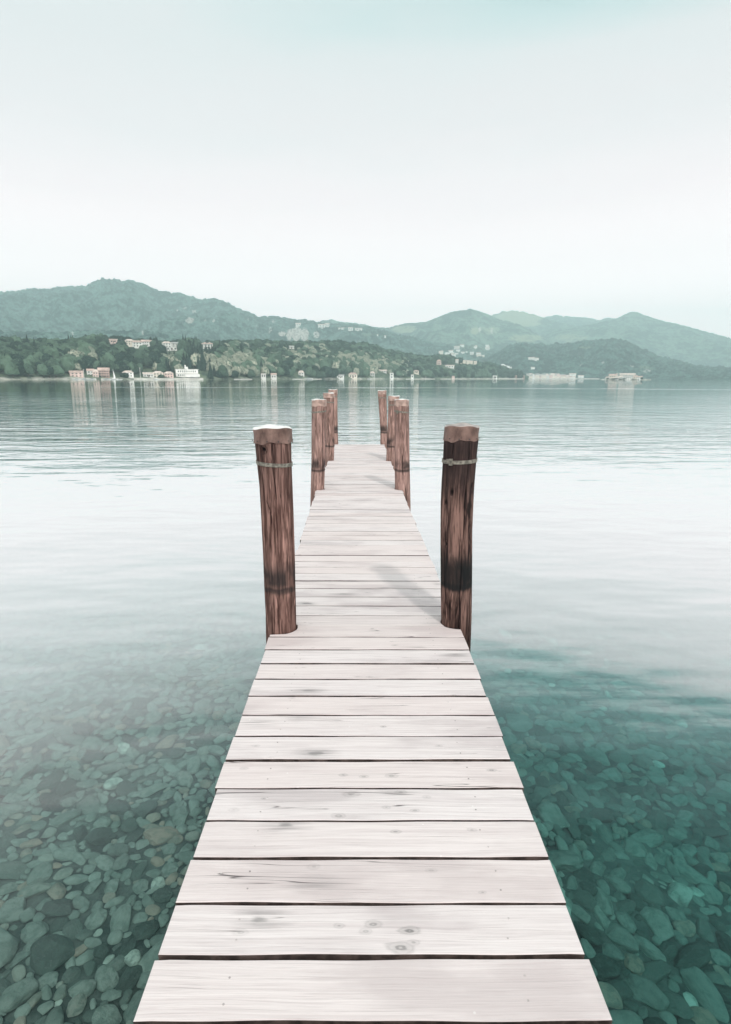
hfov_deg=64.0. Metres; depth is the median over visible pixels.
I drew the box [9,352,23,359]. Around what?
broadleaf tree
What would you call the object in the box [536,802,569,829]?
stone
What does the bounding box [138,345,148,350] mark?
broadleaf tree
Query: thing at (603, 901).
stone
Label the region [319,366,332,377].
broadleaf tree
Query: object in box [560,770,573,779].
stone
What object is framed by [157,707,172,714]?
stone
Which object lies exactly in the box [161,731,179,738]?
stone
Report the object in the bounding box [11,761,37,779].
stone
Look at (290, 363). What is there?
broadleaf tree
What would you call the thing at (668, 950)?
stone
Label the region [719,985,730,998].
stone
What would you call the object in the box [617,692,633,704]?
stone
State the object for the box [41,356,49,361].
broadleaf tree
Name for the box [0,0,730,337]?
sky
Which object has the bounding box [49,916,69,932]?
stone
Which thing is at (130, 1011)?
stone
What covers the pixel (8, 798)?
stone
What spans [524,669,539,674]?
stone
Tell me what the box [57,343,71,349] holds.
broadleaf tree
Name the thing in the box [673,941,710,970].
stone
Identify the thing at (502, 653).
stone
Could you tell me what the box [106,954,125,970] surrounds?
stone
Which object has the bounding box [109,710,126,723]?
stone
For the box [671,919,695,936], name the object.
stone
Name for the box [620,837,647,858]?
stone
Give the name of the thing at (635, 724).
stone
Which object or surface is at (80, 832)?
stone
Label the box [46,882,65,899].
stone
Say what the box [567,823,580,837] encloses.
stone
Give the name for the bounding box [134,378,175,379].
quay
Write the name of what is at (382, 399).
mooring post
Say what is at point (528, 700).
stone
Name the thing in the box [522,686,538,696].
stone
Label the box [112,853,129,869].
stone
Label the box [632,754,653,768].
stone
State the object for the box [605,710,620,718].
stone
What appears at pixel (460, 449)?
mooring post
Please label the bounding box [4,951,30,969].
stone
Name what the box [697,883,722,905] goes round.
stone
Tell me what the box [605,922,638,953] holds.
stone
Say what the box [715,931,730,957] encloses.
stone
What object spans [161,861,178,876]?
stone
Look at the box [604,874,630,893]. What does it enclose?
stone
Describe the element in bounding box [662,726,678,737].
stone
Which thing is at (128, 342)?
house
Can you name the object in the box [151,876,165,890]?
stone
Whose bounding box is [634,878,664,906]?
stone
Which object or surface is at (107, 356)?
broadleaf tree
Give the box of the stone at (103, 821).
[93,816,111,827]
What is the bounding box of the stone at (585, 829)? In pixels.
[578,824,592,835]
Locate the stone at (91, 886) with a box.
[83,879,101,893]
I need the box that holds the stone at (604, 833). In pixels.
[596,825,612,843]
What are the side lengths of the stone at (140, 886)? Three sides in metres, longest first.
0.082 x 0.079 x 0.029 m
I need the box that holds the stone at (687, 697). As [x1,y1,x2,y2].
[682,695,694,698]
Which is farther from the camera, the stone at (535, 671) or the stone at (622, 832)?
the stone at (535, 671)
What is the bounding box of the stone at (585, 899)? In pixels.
[573,889,596,912]
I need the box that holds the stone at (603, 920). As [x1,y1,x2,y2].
[592,905,610,928]
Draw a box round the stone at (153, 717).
[145,711,162,722]
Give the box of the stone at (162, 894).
[152,887,172,902]
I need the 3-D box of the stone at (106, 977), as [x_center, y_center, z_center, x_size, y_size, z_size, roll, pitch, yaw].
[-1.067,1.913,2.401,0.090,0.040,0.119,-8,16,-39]
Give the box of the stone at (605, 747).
[596,742,614,752]
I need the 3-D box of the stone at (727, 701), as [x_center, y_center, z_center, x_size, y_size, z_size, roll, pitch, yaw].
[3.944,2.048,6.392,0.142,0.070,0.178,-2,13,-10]
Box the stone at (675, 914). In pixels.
[665,906,686,920]
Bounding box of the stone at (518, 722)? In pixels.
[505,713,532,731]
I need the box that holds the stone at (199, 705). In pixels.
[193,700,209,710]
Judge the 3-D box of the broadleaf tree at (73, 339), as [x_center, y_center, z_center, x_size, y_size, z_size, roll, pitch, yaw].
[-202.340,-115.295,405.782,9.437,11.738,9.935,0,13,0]
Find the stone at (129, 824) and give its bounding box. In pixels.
[120,817,137,832]
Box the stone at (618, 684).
[609,680,627,688]
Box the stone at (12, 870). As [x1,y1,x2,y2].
[0,861,27,879]
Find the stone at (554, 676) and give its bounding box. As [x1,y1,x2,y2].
[537,669,563,680]
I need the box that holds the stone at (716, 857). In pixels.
[710,852,729,865]
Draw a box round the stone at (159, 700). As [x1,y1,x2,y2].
[153,697,168,704]
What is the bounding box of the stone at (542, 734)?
[535,727,549,741]
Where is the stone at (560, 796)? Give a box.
[553,790,567,805]
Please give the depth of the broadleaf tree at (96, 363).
362.51 m
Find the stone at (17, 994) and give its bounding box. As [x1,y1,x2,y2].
[0,977,38,1012]
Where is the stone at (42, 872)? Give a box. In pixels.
[26,861,53,884]
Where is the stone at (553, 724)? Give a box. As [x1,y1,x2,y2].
[545,720,560,728]
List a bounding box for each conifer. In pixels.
[187,350,192,368]
[195,357,200,370]
[200,351,205,370]
[207,361,213,378]
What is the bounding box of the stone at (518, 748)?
[511,743,526,753]
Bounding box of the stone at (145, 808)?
[136,799,157,818]
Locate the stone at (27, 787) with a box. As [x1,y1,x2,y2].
[16,779,41,795]
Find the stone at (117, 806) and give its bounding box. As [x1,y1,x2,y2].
[106,799,129,814]
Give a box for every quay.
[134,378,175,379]
[175,378,202,379]
[528,378,598,378]
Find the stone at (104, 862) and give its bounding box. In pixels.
[95,855,114,870]
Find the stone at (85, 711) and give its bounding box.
[64,706,92,718]
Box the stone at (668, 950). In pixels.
[658,941,677,962]
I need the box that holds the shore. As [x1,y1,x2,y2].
[0,348,508,379]
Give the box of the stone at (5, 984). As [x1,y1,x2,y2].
[0,978,11,994]
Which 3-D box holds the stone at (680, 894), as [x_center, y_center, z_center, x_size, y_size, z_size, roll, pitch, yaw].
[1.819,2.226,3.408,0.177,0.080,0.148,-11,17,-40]
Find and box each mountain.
[0,277,496,360]
[409,309,554,351]
[492,310,578,333]
[538,311,730,367]
[545,315,615,325]
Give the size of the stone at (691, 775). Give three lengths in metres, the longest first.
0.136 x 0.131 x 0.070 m
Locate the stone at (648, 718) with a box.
[639,713,656,722]
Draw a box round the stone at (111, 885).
[104,879,118,892]
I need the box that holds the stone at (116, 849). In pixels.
[107,843,128,856]
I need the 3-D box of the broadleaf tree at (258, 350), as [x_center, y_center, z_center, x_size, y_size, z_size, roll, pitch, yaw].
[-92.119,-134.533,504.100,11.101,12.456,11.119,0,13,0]
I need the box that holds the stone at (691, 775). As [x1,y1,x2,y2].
[682,770,697,782]
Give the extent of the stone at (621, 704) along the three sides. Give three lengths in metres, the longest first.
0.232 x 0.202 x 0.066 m
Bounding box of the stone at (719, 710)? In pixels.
[703,703,730,716]
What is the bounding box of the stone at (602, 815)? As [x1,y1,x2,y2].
[589,808,613,822]
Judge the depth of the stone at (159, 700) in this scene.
4.57 m
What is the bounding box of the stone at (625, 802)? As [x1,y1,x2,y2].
[620,797,635,807]
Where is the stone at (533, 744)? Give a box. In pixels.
[524,737,541,749]
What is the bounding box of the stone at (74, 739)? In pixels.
[61,734,84,745]
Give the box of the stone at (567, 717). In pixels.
[560,713,573,722]
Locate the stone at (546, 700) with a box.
[539,695,552,705]
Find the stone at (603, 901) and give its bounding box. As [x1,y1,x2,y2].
[594,887,613,916]
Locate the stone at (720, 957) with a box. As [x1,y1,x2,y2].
[709,948,730,966]
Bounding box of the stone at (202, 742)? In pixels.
[194,739,214,746]
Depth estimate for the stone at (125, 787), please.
3.51 m
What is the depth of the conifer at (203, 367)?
411.68 m
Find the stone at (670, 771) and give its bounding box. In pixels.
[661,768,683,775]
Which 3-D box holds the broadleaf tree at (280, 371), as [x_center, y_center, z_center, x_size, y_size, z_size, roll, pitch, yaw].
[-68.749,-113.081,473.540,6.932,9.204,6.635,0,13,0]
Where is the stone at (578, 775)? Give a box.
[570,768,586,781]
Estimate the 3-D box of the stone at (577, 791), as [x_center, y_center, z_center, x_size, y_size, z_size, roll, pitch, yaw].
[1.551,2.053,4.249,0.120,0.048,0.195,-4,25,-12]
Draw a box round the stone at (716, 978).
[704,970,724,985]
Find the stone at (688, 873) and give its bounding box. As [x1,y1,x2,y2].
[673,863,713,885]
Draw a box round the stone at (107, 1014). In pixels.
[91,1004,121,1023]
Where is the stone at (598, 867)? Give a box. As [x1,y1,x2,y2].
[589,861,605,875]
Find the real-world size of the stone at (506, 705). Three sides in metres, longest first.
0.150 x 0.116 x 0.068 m
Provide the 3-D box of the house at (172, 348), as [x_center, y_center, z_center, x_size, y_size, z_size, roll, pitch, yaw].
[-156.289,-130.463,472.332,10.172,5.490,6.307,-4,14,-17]
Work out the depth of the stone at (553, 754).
4.75 m
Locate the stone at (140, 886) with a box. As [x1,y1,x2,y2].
[132,879,147,893]
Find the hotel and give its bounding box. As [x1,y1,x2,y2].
[175,365,199,377]
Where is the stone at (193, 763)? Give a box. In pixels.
[186,755,201,773]
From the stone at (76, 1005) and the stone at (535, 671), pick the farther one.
the stone at (535, 671)
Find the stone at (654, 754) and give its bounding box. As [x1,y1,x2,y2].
[640,747,664,760]
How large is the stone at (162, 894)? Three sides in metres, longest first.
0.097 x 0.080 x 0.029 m
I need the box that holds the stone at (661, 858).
[654,852,668,864]
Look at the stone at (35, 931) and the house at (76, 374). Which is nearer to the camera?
the stone at (35, 931)
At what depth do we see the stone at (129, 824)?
3.23 m
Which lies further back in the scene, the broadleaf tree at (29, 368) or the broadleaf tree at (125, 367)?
the broadleaf tree at (125, 367)
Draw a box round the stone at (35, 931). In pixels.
[20,921,48,943]
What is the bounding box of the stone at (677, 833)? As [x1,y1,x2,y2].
[667,828,686,839]
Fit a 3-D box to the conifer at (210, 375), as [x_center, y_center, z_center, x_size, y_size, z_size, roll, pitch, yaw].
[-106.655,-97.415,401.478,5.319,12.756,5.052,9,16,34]
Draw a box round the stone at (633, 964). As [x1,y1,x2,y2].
[624,953,644,974]
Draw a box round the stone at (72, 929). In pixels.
[62,918,83,940]
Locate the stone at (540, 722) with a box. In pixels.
[534,719,546,726]
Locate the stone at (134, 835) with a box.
[124,828,144,843]
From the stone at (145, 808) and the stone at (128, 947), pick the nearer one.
the stone at (128, 947)
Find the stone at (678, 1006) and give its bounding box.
[662,991,693,1019]
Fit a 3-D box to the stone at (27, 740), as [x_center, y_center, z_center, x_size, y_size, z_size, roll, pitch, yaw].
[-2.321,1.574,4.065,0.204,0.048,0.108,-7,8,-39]
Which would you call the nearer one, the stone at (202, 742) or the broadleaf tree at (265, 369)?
the stone at (202, 742)
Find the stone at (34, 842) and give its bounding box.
[19,838,42,848]
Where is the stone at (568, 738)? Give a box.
[560,732,575,744]
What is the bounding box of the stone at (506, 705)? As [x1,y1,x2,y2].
[501,700,512,711]
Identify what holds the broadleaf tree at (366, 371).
on the shore
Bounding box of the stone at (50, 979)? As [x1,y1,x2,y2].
[37,971,58,989]
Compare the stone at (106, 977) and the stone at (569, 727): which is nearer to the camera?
the stone at (106, 977)
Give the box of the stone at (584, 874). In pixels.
[573,867,594,881]
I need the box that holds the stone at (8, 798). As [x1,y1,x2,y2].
[2,793,22,803]
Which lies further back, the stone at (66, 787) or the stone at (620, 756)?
the stone at (620, 756)
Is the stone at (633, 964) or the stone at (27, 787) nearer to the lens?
the stone at (633, 964)
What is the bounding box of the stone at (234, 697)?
[228,691,238,702]
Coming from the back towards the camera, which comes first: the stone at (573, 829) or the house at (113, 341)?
the house at (113, 341)
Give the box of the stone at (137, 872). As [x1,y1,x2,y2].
[130,861,147,880]
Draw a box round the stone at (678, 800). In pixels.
[670,794,687,806]
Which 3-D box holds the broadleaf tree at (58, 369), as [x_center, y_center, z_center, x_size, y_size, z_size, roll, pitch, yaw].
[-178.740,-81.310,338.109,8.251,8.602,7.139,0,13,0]
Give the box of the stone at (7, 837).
[0,831,17,846]
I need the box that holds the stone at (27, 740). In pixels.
[15,732,47,745]
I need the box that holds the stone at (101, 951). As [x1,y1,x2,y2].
[93,943,109,958]
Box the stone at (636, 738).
[626,732,647,744]
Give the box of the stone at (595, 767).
[584,760,604,773]
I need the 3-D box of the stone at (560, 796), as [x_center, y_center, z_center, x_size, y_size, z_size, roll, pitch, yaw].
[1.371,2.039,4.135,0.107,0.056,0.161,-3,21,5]
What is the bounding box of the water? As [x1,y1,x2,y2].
[0,379,730,708]
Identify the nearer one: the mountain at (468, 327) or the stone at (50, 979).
the stone at (50, 979)
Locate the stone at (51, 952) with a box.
[30,934,74,976]
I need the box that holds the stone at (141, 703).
[133,697,148,709]
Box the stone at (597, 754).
[584,747,609,765]
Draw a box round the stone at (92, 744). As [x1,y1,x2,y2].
[79,737,103,751]
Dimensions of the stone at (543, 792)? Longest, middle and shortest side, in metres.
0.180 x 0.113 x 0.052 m
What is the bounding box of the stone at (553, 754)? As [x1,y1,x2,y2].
[544,751,560,758]
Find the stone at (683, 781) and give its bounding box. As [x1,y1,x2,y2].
[672,774,693,786]
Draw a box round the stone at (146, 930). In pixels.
[132,919,159,939]
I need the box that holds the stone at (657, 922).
[639,906,673,940]
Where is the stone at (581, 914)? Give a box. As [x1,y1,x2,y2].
[571,904,590,924]
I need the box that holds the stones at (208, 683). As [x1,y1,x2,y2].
[0,649,730,1023]
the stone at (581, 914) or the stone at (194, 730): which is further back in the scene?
the stone at (194, 730)
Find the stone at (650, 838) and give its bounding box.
[629,828,664,847]
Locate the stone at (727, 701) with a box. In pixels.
[717,697,730,704]
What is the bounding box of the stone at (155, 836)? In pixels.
[143,826,180,845]
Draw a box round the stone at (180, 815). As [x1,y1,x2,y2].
[172,805,188,825]
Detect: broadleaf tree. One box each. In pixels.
[0,341,8,345]
[0,353,11,360]
[0,357,10,370]
[4,362,19,377]
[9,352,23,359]
[11,335,22,342]
[23,358,32,366]
[24,363,34,375]
[26,355,40,361]
[33,352,42,357]
[34,347,44,352]
[37,363,47,377]
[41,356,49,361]
[44,346,58,357]
[45,359,61,367]
[46,365,53,377]
[51,364,64,376]
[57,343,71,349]
[60,356,75,373]
[67,337,78,342]
[68,350,83,355]
[74,363,81,370]
[76,341,89,348]
[78,344,90,353]
[79,359,91,371]
[79,362,86,370]
[87,356,96,368]
[93,361,99,368]
[95,346,103,353]
[97,352,104,360]
[100,352,115,361]
[106,359,116,372]
[109,335,120,341]
[114,353,124,359]
[117,360,125,370]
[120,350,133,358]
[120,364,130,371]
[132,350,145,358]
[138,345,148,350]
[148,352,159,362]
[151,344,167,350]
[152,362,156,370]
[156,362,166,371]
[159,356,168,361]
[169,356,178,364]
[170,353,181,360]
[170,360,178,372]
[176,349,187,357]
[177,340,189,350]
[190,352,200,365]
[203,352,212,363]
[215,371,224,377]
[218,365,228,378]
[219,346,227,351]
[222,359,231,365]
[226,365,231,377]
[230,370,238,377]
[240,368,248,376]
[245,360,252,366]
[253,348,263,354]
[254,355,264,361]
[260,366,269,374]
[263,347,271,353]
[266,356,275,362]
[269,366,275,372]
[277,367,284,376]
[282,359,293,367]
[319,360,329,366]
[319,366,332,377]
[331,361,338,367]
[331,368,338,377]
[348,361,356,367]
[358,368,363,376]
[361,362,370,369]
[362,368,369,376]
[421,370,428,377]
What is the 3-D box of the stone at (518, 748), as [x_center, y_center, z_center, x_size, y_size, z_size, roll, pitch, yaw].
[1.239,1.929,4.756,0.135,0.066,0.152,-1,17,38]
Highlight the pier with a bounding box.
[133,444,611,1023]
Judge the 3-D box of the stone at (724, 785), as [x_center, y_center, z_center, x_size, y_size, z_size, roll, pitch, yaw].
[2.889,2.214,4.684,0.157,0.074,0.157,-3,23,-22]
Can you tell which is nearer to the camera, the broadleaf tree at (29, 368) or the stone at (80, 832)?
the stone at (80, 832)
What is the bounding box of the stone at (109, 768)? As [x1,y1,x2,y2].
[95,762,125,774]
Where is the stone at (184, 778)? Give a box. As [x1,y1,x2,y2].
[176,771,192,785]
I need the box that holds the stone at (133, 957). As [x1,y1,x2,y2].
[124,949,141,966]
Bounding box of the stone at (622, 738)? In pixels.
[613,734,629,744]
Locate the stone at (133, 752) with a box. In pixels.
[126,747,139,759]
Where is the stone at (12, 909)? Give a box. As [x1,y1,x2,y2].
[0,896,25,924]
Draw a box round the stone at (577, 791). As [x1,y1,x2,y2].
[569,783,589,801]
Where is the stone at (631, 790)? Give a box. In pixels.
[621,785,642,795]
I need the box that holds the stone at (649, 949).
[634,936,665,961]
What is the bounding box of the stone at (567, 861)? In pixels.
[547,850,583,872]
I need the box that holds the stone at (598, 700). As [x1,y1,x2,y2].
[587,695,608,706]
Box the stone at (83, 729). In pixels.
[72,722,93,735]
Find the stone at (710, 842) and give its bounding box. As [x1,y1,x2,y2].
[703,836,719,850]
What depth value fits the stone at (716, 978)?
2.92 m
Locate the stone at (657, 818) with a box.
[644,810,667,828]
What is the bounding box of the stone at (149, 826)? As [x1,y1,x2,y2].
[142,823,160,830]
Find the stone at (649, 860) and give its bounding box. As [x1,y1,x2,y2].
[643,853,657,870]
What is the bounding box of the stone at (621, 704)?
[608,698,629,710]
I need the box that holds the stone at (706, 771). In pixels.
[694,765,715,777]
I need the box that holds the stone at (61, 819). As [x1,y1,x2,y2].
[49,809,81,827]
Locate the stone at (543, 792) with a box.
[533,786,550,798]
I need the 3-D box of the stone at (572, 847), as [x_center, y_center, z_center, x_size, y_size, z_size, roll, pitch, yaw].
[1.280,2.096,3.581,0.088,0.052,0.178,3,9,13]
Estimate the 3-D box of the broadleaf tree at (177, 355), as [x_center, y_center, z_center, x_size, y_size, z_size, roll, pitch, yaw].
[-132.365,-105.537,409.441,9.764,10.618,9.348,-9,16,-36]
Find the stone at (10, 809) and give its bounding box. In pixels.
[0,801,29,816]
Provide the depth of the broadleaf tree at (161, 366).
386.79 m
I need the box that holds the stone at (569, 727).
[557,720,577,731]
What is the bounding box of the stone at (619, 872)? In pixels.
[610,867,625,879]
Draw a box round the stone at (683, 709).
[678,704,692,713]
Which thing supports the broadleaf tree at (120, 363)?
on the shore
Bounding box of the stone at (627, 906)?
[615,899,635,915]
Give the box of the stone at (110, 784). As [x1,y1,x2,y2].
[103,777,122,789]
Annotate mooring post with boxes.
[252,424,295,643]
[310,399,326,506]
[323,392,334,466]
[328,389,337,444]
[378,390,386,449]
[386,395,399,470]
[394,399,410,511]
[440,422,479,650]
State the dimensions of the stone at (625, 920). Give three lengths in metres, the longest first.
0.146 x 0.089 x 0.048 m
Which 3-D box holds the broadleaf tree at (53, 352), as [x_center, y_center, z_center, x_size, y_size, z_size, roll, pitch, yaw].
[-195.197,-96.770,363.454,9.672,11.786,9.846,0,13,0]
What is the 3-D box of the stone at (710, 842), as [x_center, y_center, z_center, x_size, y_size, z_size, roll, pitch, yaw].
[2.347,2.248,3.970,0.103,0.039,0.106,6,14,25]
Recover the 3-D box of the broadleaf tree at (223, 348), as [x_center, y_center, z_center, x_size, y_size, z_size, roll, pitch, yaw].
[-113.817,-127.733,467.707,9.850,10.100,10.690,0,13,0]
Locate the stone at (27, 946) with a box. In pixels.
[22,940,36,955]
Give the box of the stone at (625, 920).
[615,911,636,933]
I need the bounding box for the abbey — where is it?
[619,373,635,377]
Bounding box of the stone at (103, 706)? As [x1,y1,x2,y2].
[96,703,112,709]
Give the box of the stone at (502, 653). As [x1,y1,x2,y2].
[487,651,504,655]
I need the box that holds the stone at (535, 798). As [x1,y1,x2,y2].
[528,793,541,803]
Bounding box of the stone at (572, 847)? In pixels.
[568,843,581,856]
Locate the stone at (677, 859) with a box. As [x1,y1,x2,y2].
[671,855,686,863]
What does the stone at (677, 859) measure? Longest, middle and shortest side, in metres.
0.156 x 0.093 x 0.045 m
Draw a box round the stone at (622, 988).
[607,979,631,998]
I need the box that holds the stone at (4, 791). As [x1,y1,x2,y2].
[0,786,18,796]
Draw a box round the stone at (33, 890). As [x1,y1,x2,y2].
[17,882,51,898]
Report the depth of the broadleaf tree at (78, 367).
354.85 m
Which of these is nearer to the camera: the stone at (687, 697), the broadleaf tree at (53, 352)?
the stone at (687, 697)
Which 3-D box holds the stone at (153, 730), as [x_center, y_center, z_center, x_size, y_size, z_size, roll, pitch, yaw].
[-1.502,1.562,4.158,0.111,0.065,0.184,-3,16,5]
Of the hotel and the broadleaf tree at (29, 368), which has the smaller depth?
the broadleaf tree at (29, 368)
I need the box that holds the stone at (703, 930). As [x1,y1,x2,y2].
[695,919,714,942]
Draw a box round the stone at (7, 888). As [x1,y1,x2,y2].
[0,882,18,895]
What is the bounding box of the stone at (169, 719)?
[163,716,177,723]
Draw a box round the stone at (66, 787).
[55,778,78,797]
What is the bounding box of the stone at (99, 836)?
[87,827,115,845]
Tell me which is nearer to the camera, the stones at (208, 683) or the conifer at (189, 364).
the stones at (208, 683)
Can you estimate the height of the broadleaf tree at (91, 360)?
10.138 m
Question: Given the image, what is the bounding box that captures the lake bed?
[0,651,730,1023]
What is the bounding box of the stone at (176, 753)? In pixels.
[166,747,185,758]
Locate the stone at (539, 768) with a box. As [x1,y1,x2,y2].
[533,764,549,773]
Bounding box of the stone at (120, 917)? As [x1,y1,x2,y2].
[110,902,130,932]
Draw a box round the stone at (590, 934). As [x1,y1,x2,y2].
[574,920,601,945]
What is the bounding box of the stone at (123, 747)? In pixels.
[116,742,129,753]
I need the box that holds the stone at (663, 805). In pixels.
[655,800,670,809]
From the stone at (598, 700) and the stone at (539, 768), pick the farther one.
the stone at (598, 700)
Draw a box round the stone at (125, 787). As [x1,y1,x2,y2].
[116,780,136,796]
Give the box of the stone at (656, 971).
[641,959,671,983]
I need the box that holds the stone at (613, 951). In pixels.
[602,943,624,960]
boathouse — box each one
[261,373,265,378]
[270,373,276,378]
[337,374,343,378]
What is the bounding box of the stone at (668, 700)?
[656,695,672,704]
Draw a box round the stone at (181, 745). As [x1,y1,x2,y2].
[173,743,185,747]
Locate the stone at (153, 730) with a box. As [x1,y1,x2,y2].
[145,725,163,737]
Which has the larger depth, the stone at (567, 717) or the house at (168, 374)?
the house at (168, 374)
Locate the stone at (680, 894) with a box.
[667,882,693,907]
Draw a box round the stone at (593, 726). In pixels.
[585,717,601,733]
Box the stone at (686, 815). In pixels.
[676,810,693,820]
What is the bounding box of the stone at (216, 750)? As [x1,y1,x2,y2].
[208,745,225,755]
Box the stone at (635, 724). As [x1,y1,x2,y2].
[625,719,641,730]
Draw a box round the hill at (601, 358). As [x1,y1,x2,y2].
[470,338,730,379]
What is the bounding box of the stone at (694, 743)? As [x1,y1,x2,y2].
[686,738,700,749]
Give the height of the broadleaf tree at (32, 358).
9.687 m
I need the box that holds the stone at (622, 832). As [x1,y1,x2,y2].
[612,826,627,839]
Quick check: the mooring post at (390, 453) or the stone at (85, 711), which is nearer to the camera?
the stone at (85, 711)
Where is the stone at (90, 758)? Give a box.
[81,753,106,762]
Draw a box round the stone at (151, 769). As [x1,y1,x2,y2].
[143,764,159,776]
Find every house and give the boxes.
[69,371,83,377]
[86,369,93,374]
[92,369,98,376]
[97,368,109,377]
[109,339,117,343]
[122,371,133,377]
[124,339,133,346]
[132,340,142,347]
[141,340,151,346]
[142,372,153,377]
[154,371,162,376]
[162,341,171,346]
[164,372,173,377]
[167,347,176,350]
[201,342,212,348]
[318,324,325,328]
[349,373,356,378]
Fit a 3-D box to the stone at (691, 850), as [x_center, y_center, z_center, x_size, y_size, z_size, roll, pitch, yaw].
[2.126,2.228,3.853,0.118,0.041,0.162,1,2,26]
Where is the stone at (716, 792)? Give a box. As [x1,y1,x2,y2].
[706,786,730,801]
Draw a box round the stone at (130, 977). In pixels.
[115,965,142,993]
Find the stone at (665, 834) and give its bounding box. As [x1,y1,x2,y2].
[653,828,669,842]
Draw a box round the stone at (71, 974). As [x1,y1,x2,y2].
[61,966,80,982]
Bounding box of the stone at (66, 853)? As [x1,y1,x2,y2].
[52,845,77,860]
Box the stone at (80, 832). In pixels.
[73,824,87,842]
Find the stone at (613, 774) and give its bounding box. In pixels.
[601,767,622,781]
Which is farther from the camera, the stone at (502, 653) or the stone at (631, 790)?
the stone at (502, 653)
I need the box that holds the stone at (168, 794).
[158,788,176,800]
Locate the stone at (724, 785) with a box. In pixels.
[715,780,730,793]
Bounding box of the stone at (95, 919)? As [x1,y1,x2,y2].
[84,908,106,929]
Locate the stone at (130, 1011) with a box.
[123,989,144,1023]
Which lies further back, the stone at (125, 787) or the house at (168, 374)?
the house at (168, 374)
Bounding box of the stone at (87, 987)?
[68,979,96,997]
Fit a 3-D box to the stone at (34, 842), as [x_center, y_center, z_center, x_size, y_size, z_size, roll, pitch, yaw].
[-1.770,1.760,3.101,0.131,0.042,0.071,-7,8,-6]
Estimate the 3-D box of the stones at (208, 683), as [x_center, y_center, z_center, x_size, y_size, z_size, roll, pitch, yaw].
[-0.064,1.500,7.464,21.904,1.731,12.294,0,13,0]
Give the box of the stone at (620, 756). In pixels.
[608,750,632,764]
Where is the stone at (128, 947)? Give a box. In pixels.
[120,937,137,955]
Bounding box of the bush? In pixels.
[119,373,128,377]
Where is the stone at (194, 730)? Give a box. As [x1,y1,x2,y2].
[188,726,205,734]
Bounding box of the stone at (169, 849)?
[161,843,176,854]
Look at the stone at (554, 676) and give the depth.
6.09 m
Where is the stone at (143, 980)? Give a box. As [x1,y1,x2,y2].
[136,971,150,988]
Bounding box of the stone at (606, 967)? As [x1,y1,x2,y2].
[588,953,619,980]
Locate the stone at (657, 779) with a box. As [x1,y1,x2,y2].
[644,771,668,786]
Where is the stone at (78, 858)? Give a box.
[70,852,86,864]
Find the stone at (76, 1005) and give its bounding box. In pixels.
[66,993,86,1017]
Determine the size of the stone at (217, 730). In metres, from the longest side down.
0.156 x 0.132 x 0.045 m
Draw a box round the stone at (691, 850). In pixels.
[681,844,697,856]
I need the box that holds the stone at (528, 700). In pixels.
[516,696,536,704]
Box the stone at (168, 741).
[155,734,178,748]
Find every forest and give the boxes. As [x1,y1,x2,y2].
[0,335,528,378]
[25,335,510,377]
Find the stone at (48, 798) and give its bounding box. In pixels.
[39,792,60,804]
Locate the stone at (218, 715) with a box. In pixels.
[212,710,225,719]
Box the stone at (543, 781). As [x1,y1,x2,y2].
[536,776,549,787]
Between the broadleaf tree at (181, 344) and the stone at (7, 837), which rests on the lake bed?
the stone at (7, 837)
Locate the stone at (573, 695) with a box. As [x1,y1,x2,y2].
[566,690,581,700]
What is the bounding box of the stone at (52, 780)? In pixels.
[37,769,63,790]
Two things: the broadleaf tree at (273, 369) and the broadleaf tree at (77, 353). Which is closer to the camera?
the broadleaf tree at (77, 353)
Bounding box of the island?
[600,378,649,379]
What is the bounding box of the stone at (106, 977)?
[95,965,118,991]
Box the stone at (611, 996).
[598,981,622,1008]
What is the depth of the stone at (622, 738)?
5.17 m
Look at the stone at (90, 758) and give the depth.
3.82 m
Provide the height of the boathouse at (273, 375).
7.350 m
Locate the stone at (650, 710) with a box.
[639,706,662,714]
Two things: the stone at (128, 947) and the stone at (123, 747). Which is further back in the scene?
the stone at (123, 747)
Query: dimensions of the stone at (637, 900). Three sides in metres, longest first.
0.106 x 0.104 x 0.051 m
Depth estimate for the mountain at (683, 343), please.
2509.07 m
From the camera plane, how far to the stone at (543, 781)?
4.32 m
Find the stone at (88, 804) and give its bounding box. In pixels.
[76,795,100,814]
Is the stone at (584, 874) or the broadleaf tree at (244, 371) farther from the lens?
the broadleaf tree at (244, 371)
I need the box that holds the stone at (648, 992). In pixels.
[626,973,669,1011]
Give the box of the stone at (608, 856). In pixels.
[600,849,615,861]
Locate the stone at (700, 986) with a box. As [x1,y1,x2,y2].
[680,966,728,1022]
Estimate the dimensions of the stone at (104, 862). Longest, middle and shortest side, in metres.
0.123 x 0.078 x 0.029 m
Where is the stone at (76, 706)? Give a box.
[70,701,88,710]
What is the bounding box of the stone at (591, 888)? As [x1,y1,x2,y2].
[579,881,597,896]
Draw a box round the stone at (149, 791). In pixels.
[136,783,168,797]
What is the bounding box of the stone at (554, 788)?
[548,784,564,794]
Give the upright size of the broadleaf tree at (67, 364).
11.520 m
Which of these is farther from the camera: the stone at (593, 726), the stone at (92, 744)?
the stone at (593, 726)
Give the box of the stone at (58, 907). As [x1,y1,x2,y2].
[41,898,73,916]
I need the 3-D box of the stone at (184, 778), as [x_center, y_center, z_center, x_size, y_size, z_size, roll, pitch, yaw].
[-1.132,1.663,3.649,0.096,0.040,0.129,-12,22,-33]
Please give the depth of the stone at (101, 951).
2.51 m
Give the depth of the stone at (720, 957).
3.05 m
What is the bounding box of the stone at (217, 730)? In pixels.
[210,725,230,736]
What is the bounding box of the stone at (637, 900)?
[627,893,644,911]

